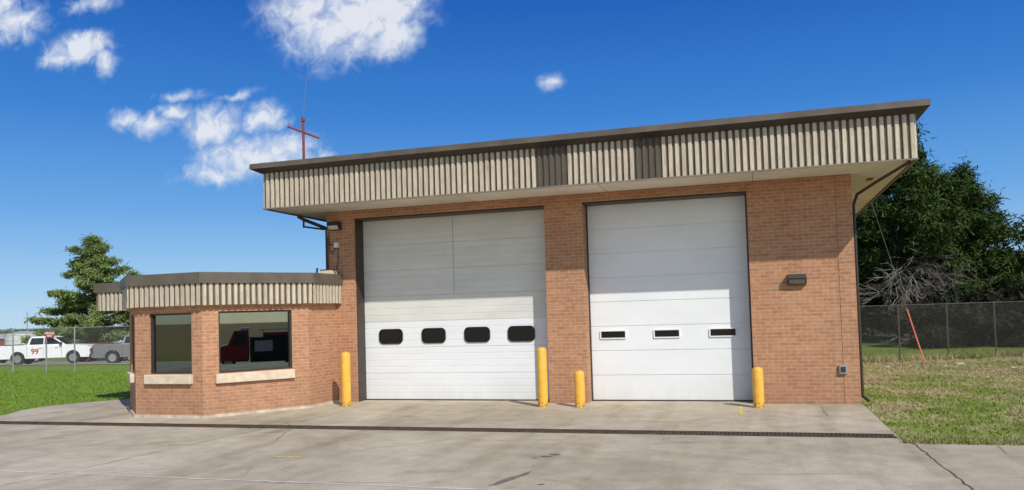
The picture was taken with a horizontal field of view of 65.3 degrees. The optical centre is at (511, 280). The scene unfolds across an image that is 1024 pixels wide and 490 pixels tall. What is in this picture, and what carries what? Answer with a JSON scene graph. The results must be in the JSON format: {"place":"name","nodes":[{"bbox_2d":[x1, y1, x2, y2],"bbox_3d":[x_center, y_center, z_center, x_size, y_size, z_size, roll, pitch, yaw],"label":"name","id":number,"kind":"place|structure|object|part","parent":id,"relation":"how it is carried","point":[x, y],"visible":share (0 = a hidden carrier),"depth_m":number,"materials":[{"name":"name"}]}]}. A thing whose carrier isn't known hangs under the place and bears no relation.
{"place":"outdoors","nodes":[
{"label":"outdoors","id":0,"kind":"place"},
{"bbox_2d":[0,334,3,344],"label":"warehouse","id":1,"kind":"structure","parent":0,"point":[1,339],"depth_m":113.31,"materials":[{"name":"paint"}]},
{"bbox_2d":[4,331,35,344],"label":"storage tank","id":2,"kind":"object","parent":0,"point":[15,338],"visible":0.38,"depth_m":107.77,"materials":[{"name":"white metal"}]},
{"bbox_2d":[0,366,129,412],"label":"grass","id":3,"kind":"structure","parent":0,"point":[34,374],"depth_m":23.41,"materials":[{"name":"green plant"}]},
{"bbox_2d":[0,360,129,364],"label":"parking pavement","id":4,"kind":"structure","parent":0,"point":[65,361],"depth_m":59.34,"materials":[{"name":"grey asphalt"}]},
{"bbox_2d":[0,344,45,362],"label":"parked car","id":5,"kind":"object","parent":4,"relation":"on","point":[36,360],"visible":0.2,"depth_m":65.73,"materials":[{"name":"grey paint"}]},
{"bbox_2d":[0,336,92,364],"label":"pickup truck","id":6,"kind":"object","parent":4,"relation":"on","point":[62,350],"visible":0.78,"depth_m":56.27,"materials":[{"name":"white paint"}]},
{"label":"side window","id":7,"kind":"part","parent":6,"relation":"part of","materials":[{"name":"black glass"}]},
{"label":"side window","id":8,"kind":"part","parent":6,"relation":"part of","materials":[{"name":"black glass"}]},
{"bbox_2d":[85,342,126,361],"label":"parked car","id":9,"kind":"object","parent":4,"relation":"on","point":[92,359],"visible":0.12,"depth_m":64.18,"materials":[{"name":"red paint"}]},
{"bbox_2d":[91,334,129,362],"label":"pickup truck","id":10,"kind":"object","parent":4,"relation":"on","point":[116,354],"visible":0.32,"depth_m":55.09,"materials":[{"name":"grey paint"}]},
{"bbox_2d":[0,312,1023,437],"bbox_3d":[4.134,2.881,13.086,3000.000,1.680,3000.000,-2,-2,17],"label":"ground","id":11,"kind":"structure","parent":0,"point":[866,345],"depth_m":16.20,"materials":[{"name":"green plant"}]},
{"bbox_2d":[44,331,53,372],"bbox_3d":[-18.836,2.913,32.585,0.516,1.680,0.080,-2,-2,17],"label":"warning sign","id":12,"kind":"object","parent":11,"relation":"on","point":[49,334],"visible":1,"depth_m":32.62,"materials":[{"name":"metal"}]},
{"bbox_2d":[0,327,118,333],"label":"distant trees","id":13,"kind":"object","parent":11,"relation":"on","point":[7,331],"visible":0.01,"depth_m":298.00,"materials":[{"name":"green plant"}]},
{"bbox_2d":[0,326,129,372],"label":"chain link fence","id":14,"kind":"object","parent":11,"relation":"on","point":[13,353],"visible":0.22,"depth_m":32.47,"materials":[{"name":"grey metal"}]},
{"bbox_2d":[18,232,130,360],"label":"spruce tree","id":15,"kind":"object","parent":11,"relation":"on","point":[89,271],"visible":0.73,"depth_m":68.66,"materials":[{"name":"green plant"}]},
{"bbox_2d":[116,263,141,342],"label":"spruce tree","id":16,"kind":"object","parent":11,"relation":"on","point":[129,273],"visible":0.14,"depth_m":69.72,"materials":[{"name":"green plant"}]},
{"bbox_2d":[0,399,1023,489],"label":"concrete apron","id":17,"kind":"object","parent":11,"relation":"on","point":[398,459],"visible":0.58,"depth_m":9.33,"materials":[{"name":"grey concrete"}]},
{"bbox_2d":[6,429,258,484],"bbox_3d":[-4.825,2.119,9.065,0.049,0.001,6.021,-3,-3,22],"label":"pavement joint","id":18,"kind":"object","parent":17,"relation":"on","point":[123,459],"visible":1,"depth_m":9.39,"materials":[{"name":"grey concrete"}]},
{"bbox_2d":[10,471,492,489],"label":"pavement joint","id":19,"kind":"object","parent":17,"relation":"on","point":[255,480],"visible":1,"depth_m":8.01,"materials":[{"name":"grey concrete"}]},
{"bbox_2d":[277,456,302,457],"bbox_3d":[-2.624,2.066,9.354,0.343,0.001,0.101,-2,-2,11],"label":"painted marking","id":20,"kind":"object","parent":17,"relation":"on","point":[290,456],"visible":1,"depth_m":9.36,"materials":[{"name":"yellow paint"}]},
{"bbox_2d":[341,352,350,406],"bbox_3d":[-3.053,1.807,14.685,0.172,0.995,0.172,-2,-2,17],"label":"bollard","id":21,"kind":"object","parent":17,"relation":"on","point":[345,379],"visible":1,"depth_m":14.61,"materials":[{"name":"yellow metal"}]},
{"bbox_2d":[0,421,896,437],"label":"trench drain","id":22,"kind":"object","parent":17,"relation":"on","point":[790,434],"visible":1,"depth_m":11.01,"materials":[{"name":"black metal"}]},
{"bbox_2d":[489,471,530,485],"bbox_3d":[-0.009,1.922,7.762,0.089,0.001,0.804,-3,-3,32],"label":"oil stain","id":23,"kind":"object","parent":17,"relation":"on","point":[507,479],"visible":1,"depth_m":7.73,"materials":[{"name":"grey concrete"}]},
{"bbox_2d":[93,99,930,418],"bbox_3d":[0.196,0.101,18.261,15.270,4.510,12.582,-2,-2,17],"label":"fire station","id":24,"kind":"object","parent":17,"relation":"on","point":[713,259],"visible":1,"depth_m":13.94,"materials":[{"name":"brick"}]},
{"bbox_2d":[127,315,133,382],"bbox_3d":[-6.905,1.235,14.552,0.160,1.204,0.840,0,-3,-29],"label":"window","id":25,"kind":"structure","parent":24,"relation":"in","point":[130,376],"depth_m":14.69,"materials":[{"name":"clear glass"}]},
{"bbox_2d":[144,313,192,383],"bbox_3d":[-5.870,1.169,13.703,0.978,1.204,0.169,-3,-3,19],"label":"window","id":26,"kind":"structure","parent":24,"relation":"in","point":[171,343],"depth_m":13.74,"materials":[{"name":"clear glass"}]},
{"bbox_2d":[215,310,294,383],"bbox_3d":[-4.499,1.141,14.001,0.917,1.224,1.188,-2,-2,17],"label":"window","id":27,"kind":"structure","parent":24,"relation":"in","point":[248,340],"depth_m":14.05,"materials":[{"name":"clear glass"}]},
{"bbox_2d":[285,66,320,158],"bbox_3d":[-3.999,-3.115,15.489,0.871,2.250,0.107,-2,-2,-1],"label":"roof antenna","id":28,"kind":"object","parent":24,"relation":"on","point":[302,131],"visible":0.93,"depth_m":15.46,"materials":[{"name":"red metal"}]},
{"bbox_2d":[363,209,549,398],"bbox_3d":[-1.089,0.515,15.163,3.765,3.500,0.072,-2,-2,17],"label":"garage door","id":29,"kind":"structure","parent":24,"relation":"in","point":[476,330],"depth_m":15.14,"materials":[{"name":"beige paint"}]},
{"bbox_2d":[587,196,752,399],"bbox_3d":[2.725,0.353,13.994,2.740,3.500,0.072,-2,-2,17],"label":"garage door","id":30,"kind":"structure","parent":24,"relation":"in","point":[670,316],"depth_m":13.96,"materials":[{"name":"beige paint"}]},
{"bbox_2d":[537,347,547,406],"bbox_3d":[0.519,1.649,13.653,0.172,1.015,0.172,-2,-2,17],"label":"bollard","id":31,"kind":"object","parent":17,"relation":"on","point":[542,381],"visible":1,"depth_m":13.58,"materials":[{"name":"yellow metal"}]},
{"bbox_2d":[574,370,584,407],"bbox_3d":[1.137,1.821,13.426,0.172,0.615,0.172,-2,-2,17],"label":"bollard","id":32,"kind":"object","parent":17,"relation":"on","point":[579,384],"visible":1,"depth_m":13.35,"materials":[{"name":"yellow metal"}]},
{"bbox_2d":[739,406,742,414],"bbox_3d":[3.539,2.009,12.355,0.085,0.001,1.101,-2,-2,17],"label":"painted marking","id":33,"kind":"object","parent":17,"relation":"on","point":[741,410],"visible":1,"depth_m":12.33,"materials":[{"name":"yellow paint"}]},
{"bbox_2d":[752,367,764,407],"bbox_3d":[3.904,1.692,12.672,0.172,0.645,0.172,-2,-2,17],"label":"bollard","id":34,"kind":"object","parent":17,"relation":"on","point":[758,386],"visible":1,"depth_m":12.60,"materials":[{"name":"yellow metal"}]},
{"bbox_2d":[912,443,973,489],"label":"pavement joint","id":35,"kind":"object","parent":17,"relation":"on","point":[972,488],"visible":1,"depth_m":7.52,"materials":[{"name":"grey concrete"}]},
{"bbox_2d":[856,218,898,302],"bbox_3d":[13.598,-1.266,33.532,5.306,7.935,5.335,-1,-2,-9],"label":"conifer tree","id":36,"kind":"object","parent":11,"relation":"on","point":[880,280],"visible":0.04,"depth_m":31.97,"materials":[{"name":"green plant"}]},
{"bbox_2d":[860,279,897,338],"bbox_3d":[16.124,0.667,36.545,3.900,4.730,4.154,0,-3,-38],"label":"shrub","id":37,"kind":"object","parent":11,"relation":"on","point":[873,301],"visible":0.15,"depth_m":36.49,"materials":[{"name":"green plant"}]},
{"bbox_2d":[860,283,898,335],"bbox_3d":[17.973,0.355,38.986,4.456,5.265,4.069,-4,-3,37],"label":"shrub","id":38,"kind":"object","parent":11,"relation":"on","point":[873,331],"visible":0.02,"depth_m":39.14,"materials":[{"name":"green plant"}]},
{"bbox_2d":[863,250,930,338],"bbox_3d":[17.601,0.556,35.854,4.054,4.910,3.996,0,-3,-33],"label":"shrub","id":39,"kind":"object","parent":11,"relation":"on","point":[878,321],"visible":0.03,"depth_m":35.58,"materials":[{"name":"green plant"}]},
{"bbox_2d":[872,205,924,362],"bbox_3d":[10.507,-0.149,21.879,0.034,4.703,2.224,-1,-2,-6],"label":"guy wire","id":40,"kind":"object","parent":11,"relation":"on","point":[907,309],"visible":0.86,"depth_m":21.20,"materials":[{"name":"metal"}]},
{"bbox_2d":[876,275,958,337],"bbox_3d":[17.496,1.035,33.486,3.916,3.545,4.301,-3,-3,32],"label":"shrub","id":41,"kind":"object","parent":11,"relation":"on","point":[927,297],"visible":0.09,"depth_m":33.37,"materials":[{"name":"green plant"}]},
{"bbox_2d":[856,98,993,343],"bbox_3d":[15.357,-2.312,31.016,5.993,9.712,5.881,-2,-2,17],"label":"conifer tree","id":42,"kind":"object","parent":11,"relation":"on","point":[912,211],"visible":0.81,"depth_m":30.14,"materials":[{"name":"green plant"}]},
{"bbox_2d":[860,301,1023,359],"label":"chain link fence","id":43,"kind":"object","parent":11,"relation":"on","point":[946,327],"visible":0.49,"depth_m":22.10,"materials":[{"name":"grey metal"}]},
{"bbox_2d":[877,277,1007,348],"bbox_3d":[15.062,1.346,28.423,3.849,2.949,4.125,-1,-2,-13],"label":"shrub","id":44,"kind":"object","parent":11,"relation":"on","point":[935,299],"visible":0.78,"depth_m":27.78,"materials":[{"name":"green plant"}]},
{"bbox_2d":[895,431,1023,445],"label":"grass","id":45,"kind":"structure","parent":11,"relation":"on","point":[978,439],"depth_m":9.04,"materials":[{"name":"green plant"}]},
{"bbox_2d":[908,154,1023,309],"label":"conifer tree","id":46,"kind":"object","parent":11,"relation":"on","point":[975,261],"visible":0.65,"depth_m":30.10,"materials":[{"name":"green plant"}]},
{"bbox_2d":[953,270,1023,347],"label":"shrub","id":47,"kind":"object","parent":11,"relation":"on","point":[987,295],"visible":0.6,"depth_m":27.46,"materials":[{"name":"green plant"}]},
{"bbox_2d":[977,270,1023,302],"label":"shrub","id":48,"kind":"object","parent":11,"relation":"on","point":[1012,292],"visible":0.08,"depth_m":29.27,"materials":[{"name":"green plant"}]},
{"bbox_2d":[984,213,1023,290],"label":"conifer tree","id":49,"kind":"object","parent":11,"relation":"on","point":[1020,249],"visible":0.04,"depth_m":31.21,"materials":[{"name":"green plant"}]},
{"bbox_2d":[996,290,1023,347],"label":"shrub","id":50,"kind":"object","parent":11,"relation":"on","point":[1020,318],"visible":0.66,"depth_m":26.86,"materials":[{"name":"green plant"}]},
{"bbox_2d":[0,0,1023,329],"label":"sky","id":51,"kind":"structure","parent":0,"point":[139,126],"materials":[{"name":"blue"}]},
{"bbox_2d":[861,347,1023,440],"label":"grass","id":52,"kind":"structure","parent":0,"point":[935,387],"depth_m":14.64,"materials":[{"name":"green plant"}]},
{"bbox_2d":[863,348,1023,362],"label":"grass","id":53,"kind":"structure","parent":0,"point":[1003,353],"depth_m":22.00,"materials":[{"name":"green plant"}]}
]}

